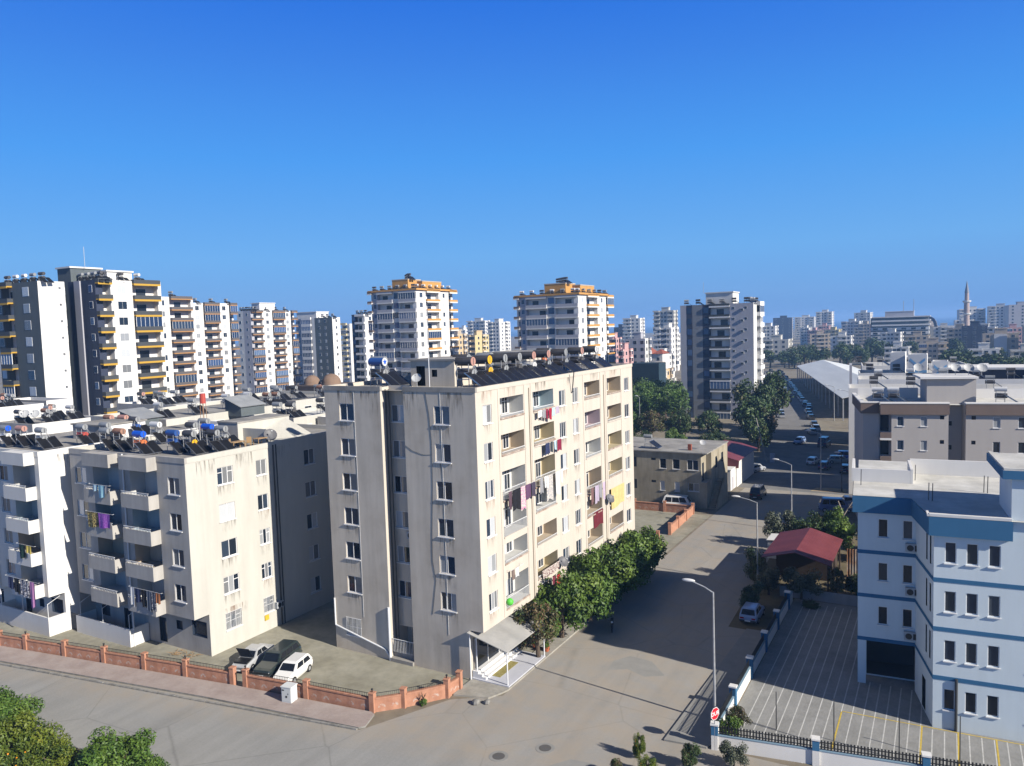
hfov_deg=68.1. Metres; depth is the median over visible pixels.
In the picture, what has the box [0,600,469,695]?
yard floor
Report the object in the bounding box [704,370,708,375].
window
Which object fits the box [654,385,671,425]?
pine tree
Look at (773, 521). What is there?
garden tree
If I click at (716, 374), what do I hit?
balcony door
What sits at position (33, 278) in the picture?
solar water heater
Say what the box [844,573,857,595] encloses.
garden tree
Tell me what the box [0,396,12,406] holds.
solar water heater
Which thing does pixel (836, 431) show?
ground
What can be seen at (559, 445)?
garment
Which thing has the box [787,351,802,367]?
tree
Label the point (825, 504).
van
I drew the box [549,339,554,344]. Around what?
window
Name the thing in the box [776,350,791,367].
tree
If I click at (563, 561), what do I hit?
satellite dish
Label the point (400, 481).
window
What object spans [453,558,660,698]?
footpath
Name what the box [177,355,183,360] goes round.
balcony door
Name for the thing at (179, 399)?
solar water heater
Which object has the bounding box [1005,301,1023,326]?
apartment block
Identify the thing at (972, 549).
window
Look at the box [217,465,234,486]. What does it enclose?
window
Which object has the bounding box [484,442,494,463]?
window
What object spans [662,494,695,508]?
minibus
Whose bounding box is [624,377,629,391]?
window
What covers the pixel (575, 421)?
window
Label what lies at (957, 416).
apartment block
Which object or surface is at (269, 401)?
solar water heater
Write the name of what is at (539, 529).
balcony door
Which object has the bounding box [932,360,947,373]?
apartment block
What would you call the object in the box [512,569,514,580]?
garment
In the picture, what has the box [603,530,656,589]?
street tree
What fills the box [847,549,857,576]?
sheet screen
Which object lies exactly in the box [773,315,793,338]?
apartment block
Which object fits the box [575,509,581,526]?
window
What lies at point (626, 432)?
window
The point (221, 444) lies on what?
solar water heater
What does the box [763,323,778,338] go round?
apartment block
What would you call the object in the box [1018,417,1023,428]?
window
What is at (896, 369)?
solar water heater
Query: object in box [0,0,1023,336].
sky
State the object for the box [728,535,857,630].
garden soil
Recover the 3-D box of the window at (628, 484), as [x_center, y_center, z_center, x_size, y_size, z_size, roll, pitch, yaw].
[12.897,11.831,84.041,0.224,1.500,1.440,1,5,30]
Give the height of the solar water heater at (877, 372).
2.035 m
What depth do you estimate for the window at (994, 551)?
47.64 m
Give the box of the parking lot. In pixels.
[733,598,1023,765]
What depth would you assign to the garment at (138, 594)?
64.67 m
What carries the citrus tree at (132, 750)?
on the orchard soil at (77, 749)
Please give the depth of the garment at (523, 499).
62.19 m
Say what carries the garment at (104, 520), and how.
hanging from the clothesline
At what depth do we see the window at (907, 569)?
54.38 m
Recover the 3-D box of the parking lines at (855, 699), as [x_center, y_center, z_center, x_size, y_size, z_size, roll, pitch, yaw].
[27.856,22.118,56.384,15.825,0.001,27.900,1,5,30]
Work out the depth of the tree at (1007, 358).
288.27 m
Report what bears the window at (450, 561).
in the apartment block at (435, 539)
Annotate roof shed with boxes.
[117,407,164,425]
[222,394,265,416]
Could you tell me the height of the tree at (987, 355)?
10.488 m
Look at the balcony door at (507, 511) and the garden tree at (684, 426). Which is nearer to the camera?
the balcony door at (507, 511)
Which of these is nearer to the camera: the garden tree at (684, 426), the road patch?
the road patch
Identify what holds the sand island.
on the cross road at (794, 423)
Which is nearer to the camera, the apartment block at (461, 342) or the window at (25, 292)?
the window at (25, 292)
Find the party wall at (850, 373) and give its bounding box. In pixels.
[849,363,851,383]
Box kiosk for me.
[727,466,735,490]
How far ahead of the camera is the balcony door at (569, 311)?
216.99 m
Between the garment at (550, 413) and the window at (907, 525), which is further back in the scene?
the garment at (550, 413)
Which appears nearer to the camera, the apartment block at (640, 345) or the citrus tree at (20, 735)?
the citrus tree at (20, 735)
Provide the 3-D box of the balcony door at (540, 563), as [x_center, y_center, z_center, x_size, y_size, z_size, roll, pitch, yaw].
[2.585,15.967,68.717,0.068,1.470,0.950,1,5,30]
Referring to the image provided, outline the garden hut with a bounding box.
[761,528,842,591]
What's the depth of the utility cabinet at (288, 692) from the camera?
55.66 m
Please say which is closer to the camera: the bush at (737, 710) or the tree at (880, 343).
the bush at (737, 710)
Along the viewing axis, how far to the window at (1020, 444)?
87.80 m
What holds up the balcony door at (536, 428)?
in the apartment block at (435, 539)
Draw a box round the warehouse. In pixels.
[632,362,665,383]
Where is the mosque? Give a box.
[929,283,970,337]
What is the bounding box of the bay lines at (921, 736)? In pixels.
[832,711,1023,765]
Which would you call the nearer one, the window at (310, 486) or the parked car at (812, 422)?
the window at (310, 486)
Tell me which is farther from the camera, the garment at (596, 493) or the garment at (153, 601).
the garment at (596, 493)
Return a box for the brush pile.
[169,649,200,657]
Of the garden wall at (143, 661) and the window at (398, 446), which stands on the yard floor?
the garden wall at (143, 661)
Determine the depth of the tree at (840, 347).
425.60 m
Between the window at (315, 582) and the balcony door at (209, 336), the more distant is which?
the balcony door at (209, 336)
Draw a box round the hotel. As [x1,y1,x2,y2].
[871,311,930,342]
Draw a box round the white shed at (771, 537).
[767,533,777,558]
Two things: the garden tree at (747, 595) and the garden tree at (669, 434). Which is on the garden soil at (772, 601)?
the garden tree at (747, 595)
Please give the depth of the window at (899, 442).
92.01 m
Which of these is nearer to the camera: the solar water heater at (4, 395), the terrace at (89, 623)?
the terrace at (89, 623)
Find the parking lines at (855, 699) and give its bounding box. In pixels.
[742,605,1023,765]
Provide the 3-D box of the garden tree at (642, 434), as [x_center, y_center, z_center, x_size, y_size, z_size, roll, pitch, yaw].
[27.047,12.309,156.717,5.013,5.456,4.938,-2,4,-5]
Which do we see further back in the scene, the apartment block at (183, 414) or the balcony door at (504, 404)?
the apartment block at (183, 414)
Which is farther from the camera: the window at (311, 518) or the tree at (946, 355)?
the tree at (946, 355)
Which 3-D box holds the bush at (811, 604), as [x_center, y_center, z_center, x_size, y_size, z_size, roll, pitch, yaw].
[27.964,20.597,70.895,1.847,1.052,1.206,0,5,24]
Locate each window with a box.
[0,338,4,345]
[0,465,8,481]
[1,497,10,513]
[4,528,13,544]
[6,559,15,575]
[22,287,28,296]
[23,304,29,312]
[24,320,30,329]
[26,337,32,345]
[27,354,33,362]
[28,370,34,379]
[30,387,36,395]
[75,467,86,484]
[77,500,88,516]
[79,532,91,549]
[82,564,93,582]
[118,301,126,308]
[119,317,128,324]
[120,333,129,340]
[122,364,131,372]
[123,380,132,388]
[124,395,133,401]
[167,477,179,496]
[169,513,182,532]
[172,549,184,568]
[174,584,186,603]
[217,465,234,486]
[219,501,236,522]
[221,537,238,559]
[223,573,240,595]
[226,607,242,631]
[256,459,266,476]
[258,493,269,511]
[260,527,271,545]
[262,561,273,580]
[263,594,275,614]
[304,448,315,465]
[305,480,316,498]
[307,512,318,530]
[309,544,320,562]
[310,575,321,594]
[339,403,353,421]
[340,438,355,456]
[342,473,357,491]
[344,507,358,526]
[345,541,360,560]
[346,617,361,637]
[347,575,361,594]
[390,405,403,422]
[392,440,405,458]
[393,475,406,494]
[395,511,408,529]
[396,545,409,564]
[398,580,411,599]
[433,406,449,425]
[434,444,451,463]
[436,481,452,501]
[437,518,454,538]
[439,555,455,576]
[440,592,456,613]
[482,404,492,425]
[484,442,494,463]
[485,479,495,501]
[486,517,496,538]
[488,553,497,576]
[489,590,499,613]
[548,298,553,303]
[548,308,553,313]
[548,318,554,323]
[549,328,554,334]
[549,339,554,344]
[559,390,566,406]
[560,422,566,438]
[561,453,567,469]
[561,484,568,502]
[562,515,569,533]
[563,546,569,562]
[572,387,578,403]
[573,418,579,434]
[574,448,580,465]
[575,479,581,495]
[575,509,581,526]
[576,539,582,555]
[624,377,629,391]
[625,404,629,417]
[625,430,629,444]
[626,457,630,470]
[626,482,630,497]
[627,508,631,523]
[659,458,665,468]
[660,481,664,490]
[672,497,678,501]
[673,459,679,469]
[674,482,679,491]
[679,498,686,502]
[687,308,691,313]
[687,318,691,324]
[687,329,691,334]
[687,339,691,344]
[687,460,697,470]
[688,381,692,386]
[688,483,698,491]
[703,307,708,313]
[703,318,708,323]
[703,328,708,334]
[704,339,708,344]
[704,349,708,355]
[704,360,708,365]
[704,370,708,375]
[704,381,709,386]
[704,391,709,396]
[704,402,709,407]
[877,519,888,538]
[877,562,888,582]
[877,606,888,626]
[896,416,903,426]
[896,440,903,450]
[901,609,912,629]
[902,521,913,540]
[902,565,913,585]
[920,416,927,426]
[920,441,926,450]
[942,689,954,712]
[943,591,956,614]
[943,640,956,663]
[944,542,957,565]
[964,643,977,666]
[964,692,977,715]
[965,544,979,566]
[965,593,978,616]
[986,645,1000,669]
[986,695,999,719]
[987,595,1000,619]
[988,545,1001,568]
[992,417,1000,428]
[993,442,999,452]
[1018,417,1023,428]
[1018,442,1023,453]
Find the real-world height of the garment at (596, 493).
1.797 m
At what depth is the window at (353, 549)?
63.86 m
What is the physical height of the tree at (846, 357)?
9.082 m
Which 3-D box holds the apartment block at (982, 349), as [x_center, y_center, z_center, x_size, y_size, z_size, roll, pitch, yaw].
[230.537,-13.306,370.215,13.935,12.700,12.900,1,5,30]
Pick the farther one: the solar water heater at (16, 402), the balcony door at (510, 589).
the solar water heater at (16, 402)
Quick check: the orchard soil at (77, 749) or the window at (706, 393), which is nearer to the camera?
the orchard soil at (77, 749)
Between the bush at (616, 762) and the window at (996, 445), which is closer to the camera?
the bush at (616, 762)
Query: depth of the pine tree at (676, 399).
187.01 m
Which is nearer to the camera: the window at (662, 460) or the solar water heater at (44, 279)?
the window at (662, 460)
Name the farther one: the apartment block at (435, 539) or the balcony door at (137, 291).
the balcony door at (137, 291)
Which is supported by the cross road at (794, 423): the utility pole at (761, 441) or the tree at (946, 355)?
the utility pole at (761, 441)
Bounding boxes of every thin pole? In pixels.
[776,692,776,729]
[833,698,834,747]
[899,717,899,751]
[959,716,960,763]
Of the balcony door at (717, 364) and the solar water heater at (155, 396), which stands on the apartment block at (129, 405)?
the solar water heater at (155, 396)
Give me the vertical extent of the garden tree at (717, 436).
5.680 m
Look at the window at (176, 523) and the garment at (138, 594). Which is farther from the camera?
the garment at (138, 594)
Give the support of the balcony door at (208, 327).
in the apartment tower at (216, 328)
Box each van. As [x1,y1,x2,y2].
[749,484,766,499]
[817,436,830,447]
[818,497,851,512]
[836,450,848,457]
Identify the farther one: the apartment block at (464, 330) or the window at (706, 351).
the apartment block at (464, 330)
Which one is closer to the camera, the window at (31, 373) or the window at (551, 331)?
the window at (31, 373)
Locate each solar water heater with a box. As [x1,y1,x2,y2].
[0,393,13,405]
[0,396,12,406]
[0,425,20,446]
[4,276,12,282]
[6,394,23,405]
[12,275,21,282]
[13,409,34,423]
[14,425,38,446]
[20,274,29,281]
[29,273,41,280]
[34,427,63,449]
[38,272,54,282]
[40,408,60,422]
[43,405,63,419]
[47,404,67,417]
[65,405,84,419]
[75,424,99,444]
[77,273,84,280]
[84,272,92,279]
[90,271,96,279]
[96,271,110,280]
[98,422,123,436]
[98,427,119,450]
[103,415,113,418]
[112,428,137,451]
[116,272,129,282]
[117,415,128,418]
[128,416,149,434]
[132,430,163,454]
[133,273,143,279]
[137,392,153,403]
[149,421,176,443]
[153,390,166,401]
[153,402,175,418]
[157,392,175,404]
[165,429,192,453]
[170,390,186,402]
[182,430,213,454]
[184,422,208,442]
[187,398,208,414]
[197,418,209,430]
[201,423,221,445]
[205,429,234,451]
[214,425,243,447]
[221,394,229,408]
[242,387,260,399]
[262,392,274,405]
[270,386,282,398]
[271,392,286,403]
[271,402,293,417]
[273,387,291,399]
[285,402,306,417]
[289,386,307,398]
[313,384,323,397]
[315,398,324,413]
[316,385,323,397]
[368,358,409,385]
[370,356,408,384]
[452,354,470,356]
[454,357,496,386]
[472,355,512,386]
[476,352,493,365]
[489,354,526,380]
[503,353,539,378]
[518,351,553,376]
[533,350,567,374]
[536,348,568,371]
[550,349,583,373]
[567,347,598,371]
[582,346,612,368]
[643,434,661,448]
[856,356,864,364]
[866,363,874,369]
[869,376,886,387]
[872,387,894,401]
[874,369,887,378]
[877,356,889,365]
[887,387,909,401]
[893,364,905,372]
[906,368,918,378]
[906,377,919,386]
[938,369,946,373]
[950,356,960,363]
[972,369,984,378]
[985,375,1001,387]
[994,387,1017,401]
[1006,368,1022,378]
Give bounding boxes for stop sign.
[711,707,718,731]
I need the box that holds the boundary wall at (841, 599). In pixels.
[780,586,857,606]
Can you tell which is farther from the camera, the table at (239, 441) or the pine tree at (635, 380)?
the pine tree at (635, 380)
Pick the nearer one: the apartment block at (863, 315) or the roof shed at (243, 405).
the roof shed at (243, 405)
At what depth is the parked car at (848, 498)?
108.44 m
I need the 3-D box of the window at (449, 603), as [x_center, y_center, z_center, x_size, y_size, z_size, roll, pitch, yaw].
[-4.932,17.127,59.225,1.570,1.500,0.224,1,5,30]
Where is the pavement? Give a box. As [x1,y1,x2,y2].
[0,646,373,728]
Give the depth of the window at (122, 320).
141.51 m
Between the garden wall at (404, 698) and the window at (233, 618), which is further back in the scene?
the window at (233, 618)
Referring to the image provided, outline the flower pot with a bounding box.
[545,640,549,651]
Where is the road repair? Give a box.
[550,759,595,765]
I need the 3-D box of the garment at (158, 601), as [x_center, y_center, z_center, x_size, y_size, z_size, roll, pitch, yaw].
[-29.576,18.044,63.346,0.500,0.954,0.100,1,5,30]
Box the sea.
[235,316,986,343]
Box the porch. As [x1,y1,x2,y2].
[467,608,544,687]
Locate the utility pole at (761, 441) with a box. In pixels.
[756,418,766,461]
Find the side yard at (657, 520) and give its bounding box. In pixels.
[516,509,708,652]
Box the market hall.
[797,360,860,420]
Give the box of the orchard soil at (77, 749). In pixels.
[73,748,108,765]
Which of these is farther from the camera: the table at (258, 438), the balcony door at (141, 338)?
the balcony door at (141, 338)
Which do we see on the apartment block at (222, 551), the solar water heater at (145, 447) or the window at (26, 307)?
the solar water heater at (145, 447)
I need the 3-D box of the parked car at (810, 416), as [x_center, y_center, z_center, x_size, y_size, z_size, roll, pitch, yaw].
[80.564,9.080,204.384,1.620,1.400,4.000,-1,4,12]
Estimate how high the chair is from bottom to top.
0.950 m
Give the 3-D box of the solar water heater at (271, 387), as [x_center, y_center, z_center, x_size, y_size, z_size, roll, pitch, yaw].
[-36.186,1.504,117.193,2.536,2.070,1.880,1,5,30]
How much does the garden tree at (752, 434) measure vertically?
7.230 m
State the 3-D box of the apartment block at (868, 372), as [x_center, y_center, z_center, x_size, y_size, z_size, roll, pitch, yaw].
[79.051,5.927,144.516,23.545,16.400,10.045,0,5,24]
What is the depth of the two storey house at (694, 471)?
112.60 m
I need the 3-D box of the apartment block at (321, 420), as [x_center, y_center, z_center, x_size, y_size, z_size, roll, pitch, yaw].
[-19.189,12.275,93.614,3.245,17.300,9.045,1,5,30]
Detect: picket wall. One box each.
[710,720,994,765]
[715,590,792,733]
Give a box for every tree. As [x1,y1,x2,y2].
[0,685,45,724]
[0,710,64,765]
[14,732,79,765]
[74,726,159,765]
[137,756,170,765]
[512,599,559,657]
[530,568,593,637]
[536,605,561,649]
[561,547,619,621]
[590,543,644,604]
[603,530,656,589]
[615,525,667,568]
[632,377,641,386]
[632,383,649,425]
[632,390,648,416]
[633,411,642,435]
[634,430,653,437]
[635,379,655,416]
[636,409,665,434]
[642,391,664,412]
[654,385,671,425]
[655,383,670,413]
[660,380,685,415]
[663,386,690,423]
[663,408,694,434]
[665,381,680,419]
[665,427,686,438]
[693,409,722,434]
[698,432,712,439]
[706,431,731,440]
[728,378,776,418]
[730,394,778,442]
[738,580,764,607]
[743,417,772,451]
[743,546,763,581]
[754,559,781,594]
[756,370,793,427]
[762,510,799,537]
[763,349,777,367]
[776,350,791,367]
[781,567,824,599]
[786,346,798,364]
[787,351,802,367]
[788,510,827,533]
[798,347,814,363]
[800,343,818,362]
[809,348,831,360]
[822,506,855,551]
[827,566,844,592]
[831,341,850,362]
[838,501,851,514]
[841,352,854,364]
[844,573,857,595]
[845,345,855,363]
[849,343,862,361]
[854,345,870,361]
[863,336,880,355]
[864,340,884,361]
[876,340,887,359]
[902,340,918,352]
[937,348,966,362]
[948,338,964,352]
[959,349,975,362]
[966,356,987,363]
[973,352,1003,359]
[985,353,1004,363]
[990,347,1008,357]
[992,357,1012,363]
[1001,355,1023,363]
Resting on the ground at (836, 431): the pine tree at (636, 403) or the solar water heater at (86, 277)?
the pine tree at (636, 403)
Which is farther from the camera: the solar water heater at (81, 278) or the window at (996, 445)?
the solar water heater at (81, 278)
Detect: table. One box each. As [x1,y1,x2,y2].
[231,440,244,446]
[252,437,266,444]
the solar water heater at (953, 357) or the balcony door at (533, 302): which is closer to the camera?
the solar water heater at (953, 357)
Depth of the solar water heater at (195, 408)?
99.28 m
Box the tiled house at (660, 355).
[651,347,668,368]
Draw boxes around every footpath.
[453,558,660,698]
[664,629,760,748]
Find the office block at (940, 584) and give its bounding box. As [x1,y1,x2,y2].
[852,451,1023,741]
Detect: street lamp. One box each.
[682,578,715,720]
[732,495,758,577]
[773,458,791,514]
[805,430,821,489]
[835,452,842,491]
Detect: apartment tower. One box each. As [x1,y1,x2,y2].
[0,281,73,410]
[55,266,167,415]
[161,296,198,397]
[193,302,241,397]
[237,303,300,393]
[296,311,342,383]
[340,323,354,381]
[352,314,373,381]
[367,279,458,379]
[513,283,614,363]
[680,291,764,418]
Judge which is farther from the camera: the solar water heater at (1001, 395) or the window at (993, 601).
the solar water heater at (1001, 395)
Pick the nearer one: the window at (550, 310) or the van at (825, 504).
the van at (825, 504)
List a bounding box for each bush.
[419,693,427,706]
[610,758,621,765]
[632,732,645,758]
[637,754,657,765]
[681,742,701,765]
[718,716,743,735]
[719,739,749,765]
[726,704,752,723]
[801,597,820,609]
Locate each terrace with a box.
[0,587,66,636]
[76,595,149,647]
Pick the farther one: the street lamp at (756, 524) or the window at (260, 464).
the street lamp at (756, 524)
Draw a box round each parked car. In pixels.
[232,643,273,671]
[253,639,301,676]
[273,652,313,681]
[739,602,764,623]
[754,463,765,472]
[778,412,784,417]
[793,436,805,444]
[806,414,814,419]
[806,456,819,464]
[807,428,816,434]
[810,420,817,425]
[811,424,820,430]
[818,460,830,469]
[827,455,848,463]
[840,463,848,472]
[843,495,851,504]
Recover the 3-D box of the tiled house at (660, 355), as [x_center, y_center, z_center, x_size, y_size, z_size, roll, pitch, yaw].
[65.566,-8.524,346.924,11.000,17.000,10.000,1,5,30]
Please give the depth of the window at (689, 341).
214.54 m
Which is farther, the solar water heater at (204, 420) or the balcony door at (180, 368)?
the balcony door at (180, 368)
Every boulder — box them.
[471,698,479,704]
[484,699,489,704]
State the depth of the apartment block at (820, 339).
597.90 m
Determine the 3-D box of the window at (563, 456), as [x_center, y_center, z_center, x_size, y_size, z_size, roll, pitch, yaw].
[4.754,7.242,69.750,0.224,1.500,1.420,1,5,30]
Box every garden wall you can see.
[0,629,236,684]
[241,665,462,712]
[634,498,693,534]
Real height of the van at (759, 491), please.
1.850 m
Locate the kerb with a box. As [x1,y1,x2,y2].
[0,663,357,729]
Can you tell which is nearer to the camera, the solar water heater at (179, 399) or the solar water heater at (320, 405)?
the solar water heater at (320, 405)
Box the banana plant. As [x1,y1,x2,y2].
[844,523,857,548]
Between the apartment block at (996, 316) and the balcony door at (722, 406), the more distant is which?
the apartment block at (996, 316)
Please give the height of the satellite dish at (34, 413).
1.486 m
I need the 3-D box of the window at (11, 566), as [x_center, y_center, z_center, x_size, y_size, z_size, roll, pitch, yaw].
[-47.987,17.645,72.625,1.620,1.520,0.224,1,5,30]
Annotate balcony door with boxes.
[135,288,145,294]
[136,304,146,310]
[138,334,148,341]
[139,350,149,357]
[140,365,150,372]
[141,380,151,388]
[173,302,180,306]
[174,313,180,317]
[175,334,182,338]
[176,345,182,349]
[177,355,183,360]
[177,366,184,371]
[179,387,185,392]
[206,325,211,329]
[207,334,212,338]
[208,352,213,356]
[209,370,214,374]
[210,387,215,392]
[385,334,390,338]
[501,397,507,413]
[502,433,508,448]
[503,469,509,489]
[505,506,510,527]
[506,541,511,553]
[507,577,513,595]
[532,300,538,304]
[532,331,538,335]
[533,391,538,406]
[534,425,539,439]
[535,459,540,480]
[536,493,541,504]
[537,525,542,536]
[538,558,542,568]
[539,310,545,314]
[540,341,546,345]
[565,299,571,303]
[566,330,573,334]
[567,309,573,313]
[586,472,588,487]
[714,361,721,367]
[714,372,721,377]
[715,340,721,345]
[716,309,723,314]
[717,330,724,335]
[718,351,725,356]
[719,403,726,409]
[720,319,727,324]
[722,393,729,398]
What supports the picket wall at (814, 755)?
on the parking lot
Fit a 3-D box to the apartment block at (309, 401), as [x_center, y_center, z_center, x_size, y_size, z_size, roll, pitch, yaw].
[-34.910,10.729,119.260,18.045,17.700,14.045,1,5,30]
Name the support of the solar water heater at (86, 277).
on the apartment tower at (116, 340)
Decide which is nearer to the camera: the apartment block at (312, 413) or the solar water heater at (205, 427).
the solar water heater at (205, 427)
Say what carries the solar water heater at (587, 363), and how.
on the apartment block at (435, 539)
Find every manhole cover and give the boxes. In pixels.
[489,751,507,761]
[536,743,554,753]
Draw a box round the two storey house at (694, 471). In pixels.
[633,437,727,509]
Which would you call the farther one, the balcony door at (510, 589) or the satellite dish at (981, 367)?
the satellite dish at (981, 367)
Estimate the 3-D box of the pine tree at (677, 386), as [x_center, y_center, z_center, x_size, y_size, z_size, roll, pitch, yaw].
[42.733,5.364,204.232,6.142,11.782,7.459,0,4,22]
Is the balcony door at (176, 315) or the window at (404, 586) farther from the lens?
the balcony door at (176, 315)
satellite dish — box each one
[19,410,28,417]
[29,409,39,417]
[264,429,276,441]
[411,373,420,381]
[559,556,567,566]
[607,494,613,503]
[700,440,705,448]
[914,363,923,372]
[951,363,960,374]
[964,363,973,374]
[977,363,987,374]
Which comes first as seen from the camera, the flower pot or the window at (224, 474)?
the flower pot
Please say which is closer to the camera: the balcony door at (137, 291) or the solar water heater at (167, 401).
the solar water heater at (167, 401)
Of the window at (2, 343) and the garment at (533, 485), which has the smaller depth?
the garment at (533, 485)
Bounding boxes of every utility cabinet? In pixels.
[280,681,297,702]
[770,453,774,462]
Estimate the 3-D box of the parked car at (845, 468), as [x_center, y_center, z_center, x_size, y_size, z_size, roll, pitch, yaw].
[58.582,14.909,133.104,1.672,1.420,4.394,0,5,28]
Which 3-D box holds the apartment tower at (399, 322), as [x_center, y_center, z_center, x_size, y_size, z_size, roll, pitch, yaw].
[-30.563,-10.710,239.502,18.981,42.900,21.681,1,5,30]
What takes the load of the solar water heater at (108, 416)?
on the apartment block at (36, 504)
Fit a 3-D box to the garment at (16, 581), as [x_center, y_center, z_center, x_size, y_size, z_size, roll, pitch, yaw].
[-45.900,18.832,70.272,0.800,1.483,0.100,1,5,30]
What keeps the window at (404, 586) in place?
in the apartment block at (435, 539)
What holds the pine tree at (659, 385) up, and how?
on the ground at (836, 431)
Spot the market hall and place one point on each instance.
(826, 373)
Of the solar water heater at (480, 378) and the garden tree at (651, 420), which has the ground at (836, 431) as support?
the garden tree at (651, 420)
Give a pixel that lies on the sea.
(837, 323)
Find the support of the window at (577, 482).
in the apartment block at (435, 539)
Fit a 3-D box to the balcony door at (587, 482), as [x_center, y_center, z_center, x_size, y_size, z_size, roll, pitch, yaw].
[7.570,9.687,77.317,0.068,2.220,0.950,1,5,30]
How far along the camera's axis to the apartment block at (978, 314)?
804.08 m
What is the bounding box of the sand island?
[811,488,847,492]
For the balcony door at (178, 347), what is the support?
in the apartment tower at (179, 343)
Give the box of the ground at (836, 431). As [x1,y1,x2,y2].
[0,325,953,765]
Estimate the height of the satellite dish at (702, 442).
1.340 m
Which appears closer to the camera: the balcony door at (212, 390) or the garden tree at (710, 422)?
the garden tree at (710, 422)
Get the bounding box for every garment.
[8,576,13,588]
[14,578,19,594]
[19,544,24,558]
[20,579,25,596]
[24,580,29,597]
[26,546,30,553]
[29,582,35,608]
[87,511,97,526]
[98,485,104,497]
[98,513,109,528]
[130,587,134,606]
[135,588,140,602]
[141,590,146,607]
[146,591,151,611]
[151,592,156,611]
[156,593,160,604]
[508,491,511,509]
[512,488,520,510]
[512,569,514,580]
[521,486,525,510]
[526,483,530,499]
[531,482,535,495]
[540,478,543,493]
[542,409,545,417]
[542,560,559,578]
[544,476,548,487]
[545,442,549,454]
[546,474,553,500]
[549,408,551,419]
[555,471,559,493]
[557,439,561,450]
[591,487,593,504]
[594,508,602,528]
[595,485,598,503]
[599,483,601,497]
[603,482,604,498]
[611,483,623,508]
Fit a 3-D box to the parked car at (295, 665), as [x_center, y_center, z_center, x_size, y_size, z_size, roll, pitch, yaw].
[-17.383,22.604,60.060,1.672,1.400,3.894,-1,4,16]
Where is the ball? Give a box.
[506,598,513,605]
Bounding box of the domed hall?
[285,374,351,390]
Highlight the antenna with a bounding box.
[426,306,431,386]
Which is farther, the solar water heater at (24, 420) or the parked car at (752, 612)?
the solar water heater at (24, 420)
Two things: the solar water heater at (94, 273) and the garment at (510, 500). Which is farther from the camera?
the solar water heater at (94, 273)
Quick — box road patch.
[608,656,663,676]
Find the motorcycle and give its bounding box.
[609,618,615,632]
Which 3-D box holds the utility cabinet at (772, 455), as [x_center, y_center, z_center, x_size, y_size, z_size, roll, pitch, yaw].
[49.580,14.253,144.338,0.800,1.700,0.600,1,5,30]
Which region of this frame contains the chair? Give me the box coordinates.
[246,437,251,444]
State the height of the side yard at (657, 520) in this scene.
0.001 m
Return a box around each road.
[0,488,842,765]
[738,371,852,494]
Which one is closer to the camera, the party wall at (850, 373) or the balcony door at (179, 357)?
the party wall at (850, 373)
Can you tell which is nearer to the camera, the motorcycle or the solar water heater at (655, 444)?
the motorcycle
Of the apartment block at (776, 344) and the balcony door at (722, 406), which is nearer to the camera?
the balcony door at (722, 406)
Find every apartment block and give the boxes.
[0,401,43,417]
[0,413,90,433]
[0,418,217,630]
[14,397,71,413]
[68,414,333,656]
[90,401,292,425]
[117,397,223,412]
[211,391,324,408]
[249,407,324,424]
[317,415,325,424]
[323,350,634,678]
[454,329,467,353]
[459,327,467,342]
[466,318,489,353]
[467,330,488,355]
[486,319,510,351]
[609,333,621,362]
[614,324,623,342]
[616,343,633,362]
[622,315,644,342]
[625,332,651,362]
[653,307,677,347]
[653,334,680,364]
[655,323,679,370]
[658,348,674,376]
[666,368,673,378]
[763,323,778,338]
[763,335,792,361]
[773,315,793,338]
[794,315,815,339]
[800,325,811,344]
[807,327,816,345]
[810,330,829,349]
[816,310,833,329]
[818,323,830,333]
[825,327,841,346]
[830,332,853,353]
[841,319,862,343]
[849,384,1023,493]
[852,373,1023,518]
[854,310,872,323]
[857,375,1023,383]
[858,321,869,344]
[858,369,931,375]
[861,361,965,369]
[880,328,903,345]
[884,341,910,361]
[890,351,905,372]
[904,331,930,352]
[908,353,927,372]
[919,338,947,361]
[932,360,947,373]
[933,323,954,341]
[940,364,1023,378]
[946,324,963,352]
[954,317,973,327]
[957,306,985,324]
[961,321,988,355]
[967,342,1000,359]
[981,323,997,332]
[982,328,1019,356]
[987,303,1004,327]
[1004,324,1021,348]
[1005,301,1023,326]
[1009,343,1023,358]
[1022,325,1023,342]
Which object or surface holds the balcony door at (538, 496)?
in the apartment block at (435, 539)
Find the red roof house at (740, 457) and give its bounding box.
[724,440,756,486]
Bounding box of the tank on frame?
[199,393,206,417]
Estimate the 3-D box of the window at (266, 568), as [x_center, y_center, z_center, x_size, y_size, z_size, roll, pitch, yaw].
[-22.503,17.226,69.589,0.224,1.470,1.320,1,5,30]
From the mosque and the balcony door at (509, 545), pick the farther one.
the mosque
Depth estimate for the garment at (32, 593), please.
68.99 m
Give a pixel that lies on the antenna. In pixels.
(427, 341)
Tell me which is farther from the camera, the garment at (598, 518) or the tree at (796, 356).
the tree at (796, 356)
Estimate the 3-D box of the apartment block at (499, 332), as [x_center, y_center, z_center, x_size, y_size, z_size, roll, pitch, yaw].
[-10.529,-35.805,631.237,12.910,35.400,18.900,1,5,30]
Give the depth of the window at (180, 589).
63.61 m
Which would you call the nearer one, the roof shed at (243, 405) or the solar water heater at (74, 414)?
the roof shed at (243, 405)
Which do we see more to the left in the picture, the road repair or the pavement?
the pavement

